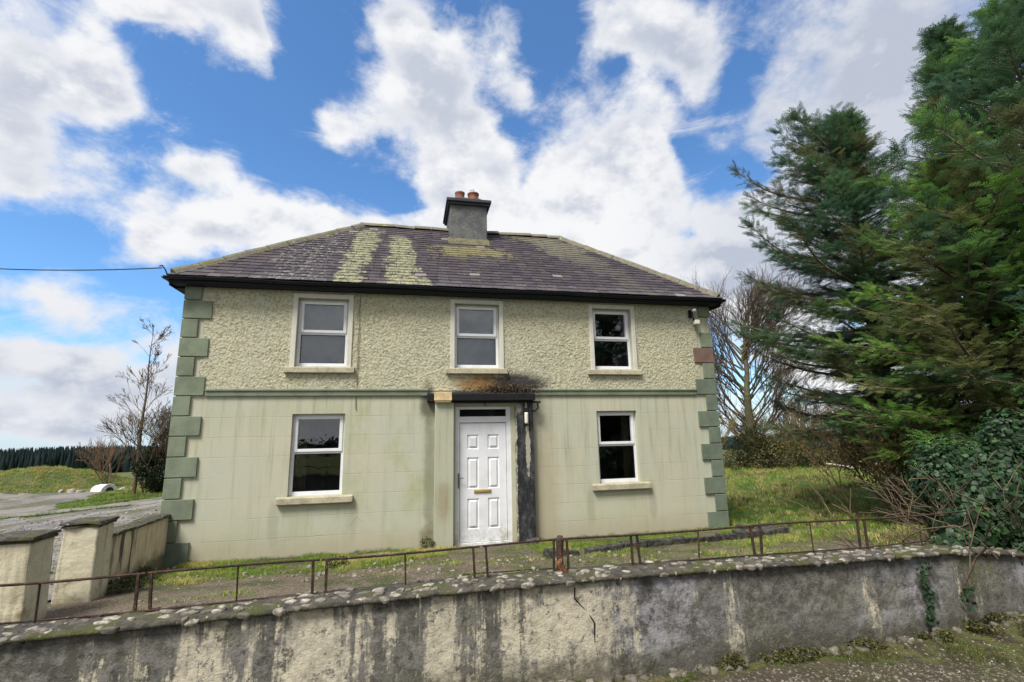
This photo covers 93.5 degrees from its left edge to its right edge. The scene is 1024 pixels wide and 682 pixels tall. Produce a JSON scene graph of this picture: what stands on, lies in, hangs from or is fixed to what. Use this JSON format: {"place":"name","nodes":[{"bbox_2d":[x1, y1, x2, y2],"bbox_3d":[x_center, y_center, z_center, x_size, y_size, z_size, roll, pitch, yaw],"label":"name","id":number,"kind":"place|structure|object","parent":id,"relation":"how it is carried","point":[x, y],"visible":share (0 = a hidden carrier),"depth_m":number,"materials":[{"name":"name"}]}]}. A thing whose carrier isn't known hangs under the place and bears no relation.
{"place":"outdoors","nodes":[
{"label":"outdoors","id":0,"kind":"place"},
{"bbox_2d":[43,544,556,618],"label":"garden path","id":1,"kind":"structure","parent":0,"point":[280,585],"depth_m":5.35,"materials":[{"name":"grey gravel"}]},
{"bbox_2d":[0,450,1019,681],"bbox_3d":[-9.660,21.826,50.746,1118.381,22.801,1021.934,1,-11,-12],"label":"ground","id":2,"kind":"structure","parent":0,"point":[12,481],"depth_m":18.50,"materials":[{"name":"soil"}]},
{"bbox_2d":[0,529,61,622],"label":"gate pillar","id":3,"kind":"structure","parent":2,"relation":"on","point":[25,556],"depth_m":4.24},
{"bbox_2d":[0,465,156,507],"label":"mound grass","id":4,"kind":"structure","parent":2,"relation":"on","point":[65,469],"depth_m":21.65,"materials":[{"name":"green plant"}]},
{"bbox_2d":[1,486,162,518],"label":"bank grass","id":5,"kind":"structure","parent":2,"relation":"on","point":[102,500],"depth_m":17.16,"materials":[{"name":"green plant"}]},
{"bbox_2d":[51,516,119,604],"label":"gate pillar","id":6,"kind":"structure","parent":2,"relation":"on","point":[85,549],"depth_m":4.93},
{"bbox_2d":[71,437,136,483],"bbox_3d":[-19.625,5.657,22.823,2.720,2.326,2.330,-6,-12,26],"label":"pale bare bush","id":7,"kind":"object","parent":2,"relation":"on","point":[96,464],"visible":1,"depth_m":22.76,"materials":[{"name":"brown plant"}]},
{"bbox_2d":[94,316,172,494],"bbox_3d":[-15.139,2.567,19.521,2.330,7.210,2.106,1,-11,-12],"label":"slender bare tree","id":8,"kind":"object","parent":2,"relation":"on","point":[135,481],"visible":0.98,"depth_m":19.66,"materials":[{"name":"brown plant"}]},
{"bbox_2d":[107,514,171,587],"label":"side wall","id":9,"kind":"structure","parent":2,"relation":"on","point":[137,544],"depth_m":6.35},
{"bbox_2d":[114,404,173,493],"bbox_3d":[-14.532,4.424,20.386,3.872,3.968,4.292,8,-14,-41],"label":"shrub","id":10,"kind":"object","parent":2,"relation":"on","point":[153,478],"visible":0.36,"depth_m":19.26,"materials":[{"name":"brown plant"}]},
{"bbox_2d":[138,403,171,464],"bbox_3d":[-14.007,4.397,20.642,4.923,3.946,3.236,-3,-11,11],"label":"shrub","id":11,"kind":"object","parent":2,"relation":"on","point":[157,429],"visible":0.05,"depth_m":19.84,"materials":[{"name":"brown plant"}]},
{"bbox_2d":[0,491,310,599],"bbox_3d":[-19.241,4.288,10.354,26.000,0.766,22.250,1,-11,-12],"label":"gravel yard","id":12,"kind":"structure","parent":2,"relation":"on","point":[20,504],"depth_m":14.75,"materials":[{"name":"grey gravel"}]},
{"bbox_2d":[66,489,76,492],"bbox_3d":[-18.968,6.479,20.749,0.384,0.228,0.213,-4,-11,14],"label":"stone block","id":13,"kind":"object","parent":12,"relation":"on","point":[70,490],"depth_m":20.69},
{"bbox_2d":[90,484,116,491],"bbox_3d":[-18.059,6.471,21.240,0.840,0.344,0.656,-5,-11,19],"label":"overturned tub","id":14,"kind":"object","parent":12,"relation":"on","point":[103,487],"visible":0.93,"depth_m":21.06,"materials":[{"name":"white plastic"}]},
{"bbox_2d":[0,433,879,472],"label":"distant forest","id":15,"kind":"object","parent":2,"relation":"on","point":[19,458],"visible":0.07,"depth_m":171.37,"materials":[{"name":"green plant"}]},
{"bbox_2d":[159,190,729,566],"bbox_3d":[-1.206,0.440,11.245,10.177,8.115,5.745,1,-11,-12],"label":"farmhouse","id":16,"kind":"object","parent":2,"relation":"on","point":[279,445],"visible":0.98,"depth_m":8.50,"materials":[{"name":"paint"}]},
{"bbox_2d":[0,267,161,270],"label":"overhead wire","id":17,"kind":"object","parent":16,"relation":"attached to","point":[81,270],"visible":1,"depth_m":7.83,"materials":[{"name":"black metal"}]},
{"bbox_2d":[275,414,352,505],"bbox_3d":[-3.203,1.909,8.004,1.157,1.475,0.433,1,-11,-12],"label":"window","id":18,"kind":"structure","parent":16,"relation":"in","point":[299,451],"depth_m":7.96,"materials":[{"name":"white plastic"}]},
{"bbox_2d":[283,293,354,372],"bbox_3d":[-3.263,-0.120,8.305,1.122,1.375,0.286,1,-11,-12],"label":"window","id":19,"kind":"structure","parent":16,"relation":"in","point":[325,327],"depth_m":8.36,"materials":[{"name":"white plastic"}]},
{"bbox_2d":[355,295,360,409],"bbox_3d":[-2.649,0.173,8.284,0.024,2.001,0.035,1,-11,-12],"label":"cable","id":20,"kind":"object","parent":16,"relation":"hanging from","point":[358,340],"visible":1,"depth_m":8.31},
{"bbox_2d":[446,299,507,373],"bbox_3d":[-0.658,-0.066,8.849,1.114,1.375,0.286,1,-11,-12],"label":"window","id":21,"kind":"structure","parent":16,"relation":"in","point":[473,329],"depth_m":8.91,"materials":[{"name":"white plastic"}]},
{"bbox_2d":[455,406,511,546],"bbox_3d":[-0.498,2.320,8.399,1.026,2.345,0.144,1,-11,-12],"label":"front door","id":22,"kind":"structure","parent":16,"relation":"in","point":[483,488],"depth_m":8.39,"materials":[{"name":"white plastic"}]},
{"bbox_2d":[464,381,551,393],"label":"dead moss","id":23,"kind":"object","parent":16,"relation":"on","point":[509,388],"visible":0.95,"depth_m":8.57,"materials":[{"name":"brown plant"}]},
{"bbox_2d":[523,408,528,424],"bbox_3d":[0.253,1.336,8.532,0.090,0.300,0.087,1,-11,-12],"label":"wall lamp","id":24,"kind":"object","parent":16,"relation":"attached to","point":[525,416],"visible":1,"depth_m":8.54,"materials":[{"name":"white metal"}]},
{"bbox_2d":[587,304,641,374],"bbox_3d":[1.935,-0.018,9.358,1.089,1.375,0.219,1,-11,-12],"label":"window","id":25,"kind":"structure","parent":16,"relation":"in","point":[595,370],"depth_m":9.36,"materials":[{"name":"white plastic"}]},
{"bbox_2d":[592,411,651,490],"bbox_3d":[1.965,2.016,9.085,1.130,1.475,0.433,1,-11,-12],"label":"window","id":26,"kind":"structure","parent":16,"relation":"in","point":[627,431],"depth_m":9.07,"materials":[{"name":"white plastic"}]},
{"bbox_2d":[688,309,699,324],"bbox_3d":[3.659,-0.485,9.672,0.170,0.315,0.164,1,-11,-12],"label":"security light","id":27,"kind":"object","parent":16,"relation":"attached to","point":[691,315],"visible":1,"depth_m":9.64,"materials":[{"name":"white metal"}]},
{"bbox_2d":[47,526,928,603],"bbox_3d":[0.728,2.797,5.897,11.100,0.482,4.950,1,-11,-12],"label":"garden","id":28,"kind":"object","parent":2,"relation":"on","point":[684,555],"visible":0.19,"depth_m":6.58,"materials":[{"name":"plant"}]},
{"bbox_2d":[103,536,434,594],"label":"weeds","id":29,"kind":"object","parent":28,"relation":"on","point":[121,582],"visible":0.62,"depth_m":5.79,"materials":[{"name":"green plant"}]},
{"bbox_2d":[130,541,706,602],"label":"garden stones","id":30,"kind":"object","parent":28,"relation":"on","point":[411,561],"visible":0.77,"depth_m":5.98,"materials":[{"name":"grey stone"}]},
{"bbox_2d":[132,523,833,586],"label":"garden grass","id":31,"kind":"structure","parent":28,"relation":"on","point":[365,562],"depth_m":6.86,"materials":[{"name":"green plant"}]},
{"bbox_2d":[92,526,926,611],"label":"garden weeds","id":32,"kind":"object","parent":28,"relation":"on","point":[224,591],"visible":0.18,"depth_m":6.21,"materials":[{"name":"green plant"}]},
{"bbox_2d":[526,537,540,544],"bbox_3d":[0.362,3.335,7.978,0.296,0.152,0.275,1,-11,-12],"label":"black stone","id":33,"kind":"object","parent":28,"relation":"on","point":[537,538],"visible":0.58,"depth_m":7.89,"materials":[{"name":"black stone"}]},
{"bbox_2d":[0,542,1023,681],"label":"boundary wall","id":34,"kind":"structure","parent":2,"relation":"on","point":[595,623],"depth_m":3.17,"materials":[{"name":"grey concrete"}]},
{"bbox_2d":[0,572,145,624],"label":"railing panel","id":35,"kind":"object","parent":34,"relation":"on","point":[137,575],"visible":0.98,"depth_m":2.81,"materials":[{"name":"metal"}]},
{"bbox_2d":[143,558,319,611],"bbox_3d":[-1.717,1.514,2.985,0.978,0.248,0.024,1,-11,-12],"label":"railing panel","id":36,"kind":"object","parent":34,"relation":"on","point":[150,593],"visible":0.93,"depth_m":2.97,"materials":[{"name":"metal"}]},
{"bbox_2d":[320,545,479,593],"bbox_3d":[-0.724,1.516,3.196,1.028,0.239,0.024,1,-11,-12],"label":"railing panel","id":37,"kind":"object","parent":34,"relation":"on","point":[392,554],"visible":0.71,"depth_m":3.19,"materials":[{"name":"metal"}]},
{"bbox_2d":[483,538,555,577],"bbox_3d":[0.063,1.525,3.362,0.538,0.245,0.024,1,-11,-12],"label":"railing panel","id":38,"kind":"object","parent":34,"relation":"on","point":[509,543],"visible":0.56,"depth_m":3.37,"materials":[{"name":"metal"}]},
{"bbox_2d":[556,535,566,572],"bbox_3d":[0.347,1.527,3.397,0.076,0.284,0.084,-5,-11,19],"label":"gate post","id":39,"kind":"object","parent":34,"relation":"on","point":[561,567],"visible":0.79,"depth_m":3.40,"materials":[{"name":"metal"}]},
{"bbox_2d":[564,534,635,570],"bbox_3d":[0.641,1.534,3.484,0.558,0.239,0.024,1,-11,-12],"label":"railing panel","id":40,"kind":"object","parent":34,"relation":"on","point":[605,536],"visible":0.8,"depth_m":3.50,"materials":[{"name":"metal"}]},
{"bbox_2d":[636,525,757,564],"bbox_3d":[1.409,1.549,3.645,1.028,0.249,0.024,1,-11,-12],"label":"railing panel","id":41,"kind":"object","parent":34,"relation":"on","point":[697,531],"visible":0.97,"depth_m":3.64,"materials":[{"name":"metal"}]},
{"bbox_2d":[755,518,864,555],"bbox_3d":[2.388,1.574,3.848,0.988,0.264,0.024,1,-11,-12],"label":"railing panel","id":42,"kind":"object","parent":34,"relation":"on","point":[810,522],"visible":0.94,"depth_m":3.85,"materials":[{"name":"metal"}]},
{"bbox_2d":[915,561,939,624],"bbox_3d":[3.265,1.969,3.760,0.180,0.461,0.060,1,-11,-12],"label":"ivy strand","id":43,"kind":"object","parent":34,"relation":"attached to","point":[922,577],"visible":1,"depth_m":3.76,"materials":[{"name":"green plant"}]},
{"bbox_2d":[860,508,1017,548],"bbox_3d":[3.685,1.651,4.110,1.658,0.366,0.024,1,-11,-12],"label":"railing panel","id":44,"kind":"object","parent":34,"relation":"on","point":[867,546],"visible":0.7,"depth_m":4.05,"materials":[{"name":"metal"}]},
{"bbox_2d":[960,586,977,611],"bbox_3d":[3.623,2.047,3.820,0.166,0.189,0.043,1,-11,-12],"label":"ivy strand","id":45,"kind":"object","parent":34,"relation":"attached to","point":[968,592],"visible":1,"depth_m":3.82,"materials":[{"name":"green plant"}]},
{"bbox_2d":[543,548,579,558],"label":"kerb","id":46,"kind":"structure","parent":2,"relation":"on","point":[547,553],"depth_m":6.54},
{"bbox_2d":[584,524,789,553],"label":"kerb","id":47,"kind":"structure","parent":2,"relation":"on","point":[740,533],"depth_m":7.29,"materials":[{"name":"grey concrete"}]},
{"bbox_2d":[720,409,744,460],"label":"scrub bush","id":48,"kind":"object","parent":2,"relation":"on","point":[726,433],"visible":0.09,"depth_m":21.77,"materials":[{"name":"brown plant"}]},
{"bbox_2d":[681,248,835,468],"bbox_3d":[10.709,1.117,22.824,6.472,10.421,8.057,1,-11,-12],"label":"bare tree","id":49,"kind":"object","parent":2,"relation":"on","point":[755,300],"visible":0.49,"depth_m":22.27,"materials":[{"name":"brown plant"}]},
{"bbox_2d":[721,440,813,469],"bbox_3d":[11.566,5.331,21.822,3.657,1.821,3.091,-9,-13,37],"label":"bramble","id":50,"kind":"object","parent":2,"relation":"on","point":[776,461],"visible":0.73,"depth_m":21.33,"materials":[{"name":"green plant"}]},
{"bbox_2d":[528,611,1023,681],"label":"wall foot stones","id":51,"kind":"object","parent":2,"relation":"on","point":[707,669],"depth_m":3.31,"materials":[{"name":"grey stone"}]},
{"bbox_2d":[724,403,827,466],"bbox_3d":[12.380,4.448,22.335,4.487,3.240,4.318,-6,-12,25],"label":"scrub bush","id":52,"kind":"object","parent":2,"relation":"on","point":[782,421],"visible":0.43,"depth_m":21.76,"materials":[{"name":"brown plant"}]},
{"bbox_2d":[575,614,1023,681],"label":"verge grass","id":53,"kind":"structure","parent":2,"relation":"on","point":[883,653],"depth_m":3.34,"materials":[{"name":"green plant"}]},
{"bbox_2d":[752,392,865,465],"bbox_3d":[13.831,4.050,22.385,5.921,4.116,5.026,-11,-15,44],"label":"scrub bush","id":54,"kind":"object","parent":2,"relation":"on","point":[788,399],"visible":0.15,"depth_m":23.39,"materials":[{"name":"brown plant"}]},
{"bbox_2d":[782,437,850,468],"bbox_3d":[13.730,5.128,21.344,3.416,1.983,2.919,1,-11,-12],"label":"bramble","id":55,"kind":"object","parent":2,"relation":"on","point":[818,456],"visible":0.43,"depth_m":21.12,"materials":[{"name":"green plant"}]},
{"bbox_2d":[723,460,945,545],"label":"field grass","id":56,"kind":"structure","parent":2,"relation":"on","point":[808,492],"depth_m":11.93,"materials":[{"name":"green plant"}]},
{"bbox_2d":[805,400,882,447],"bbox_3d":[16.032,4.323,22.437,4.445,3.778,5.086,-9,-13,36],"label":"scrub bush","id":57,"kind":"object","parent":2,"relation":"on","point":[828,433],"visible":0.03,"depth_m":21.75,"materials":[{"name":"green plant"}]},
{"bbox_2d":[721,101,970,514],"bbox_3d":[7.895,-1.059,10.824,5.465,9.498,5.756,1,-11,-12],"label":"conifer","id":58,"kind":"object","parent":2,"relation":"on","point":[843,139],"visible":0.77,"depth_m":10.78,"materials":[{"name":"green plant"}]},
{"bbox_2d":[825,463,884,470],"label":"fallen branch","id":59,"kind":"object","parent":2,"relation":"on","point":[842,465],"visible":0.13,"depth_m":19.47,"materials":[{"name":"brown wood"}]},
{"bbox_2d":[839,441,882,470],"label":"bramble","id":60,"kind":"object","parent":2,"relation":"on","point":[858,454],"visible":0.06,"depth_m":20.05,"materials":[{"name":"green plant"}]},
{"bbox_2d":[715,611,1023,671],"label":"moss","id":61,"kind":"object","parent":2,"relation":"on","point":[969,625],"visible":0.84,"depth_m":3.47,"materials":[{"name":"green plant"}]},
{"bbox_2d":[770,368,1023,524],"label":"dead undergrowth","id":62,"kind":"object","parent":2,"relation":"on","point":[859,460],"visible":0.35,"depth_m":9.41,"materials":[{"name":"brown plant"}]},
{"bbox_2d":[777,407,1023,594],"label":"ivy","id":63,"kind":"object","parent":2,"relation":"on","point":[996,481],"visible":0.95,"depth_m":4.73,"materials":[{"name":"green plant"}]},
{"bbox_2d":[840,474,940,544],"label":"bare branches","id":64,"kind":"object","parent":63,"relation":"attached to","point":[924,537],"visible":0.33,"depth_m":6.33,"materials":[{"name":"brown plant"}]},
{"bbox_2d":[808,120,1023,465],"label":"conifer","id":65,"kind":"object","parent":2,"relation":"on","point":[982,354],"visible":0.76,"depth_m":7.52,"materials":[{"name":"green plant"}]},
{"bbox_2d":[840,12,1023,451],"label":"conifer","id":66,"kind":"object","parent":2,"relation":"on","point":[937,54],"visible":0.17,"depth_m":9.60,"materials":[{"name":"green plant"}]},
{"bbox_2d":[869,0,1023,433],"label":"conifer","id":67,"kind":"object","parent":2,"relation":"on","point":[1000,37],"visible":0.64,"depth_m":7.38,"materials":[{"name":"green plant"}]},
{"bbox_2d":[0,0,1023,451],"label":"sky","id":68,"kind":"structure","parent":0,"point":[169,134],"materials":[{"name":"blue"}]},
{"bbox_2d":[580,617,1023,681],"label":"road","id":69,"kind":"structure","parent":0,"point":[931,650],"depth_m":3.21,"materials":[{"name":"grey gravel"}]}
]}

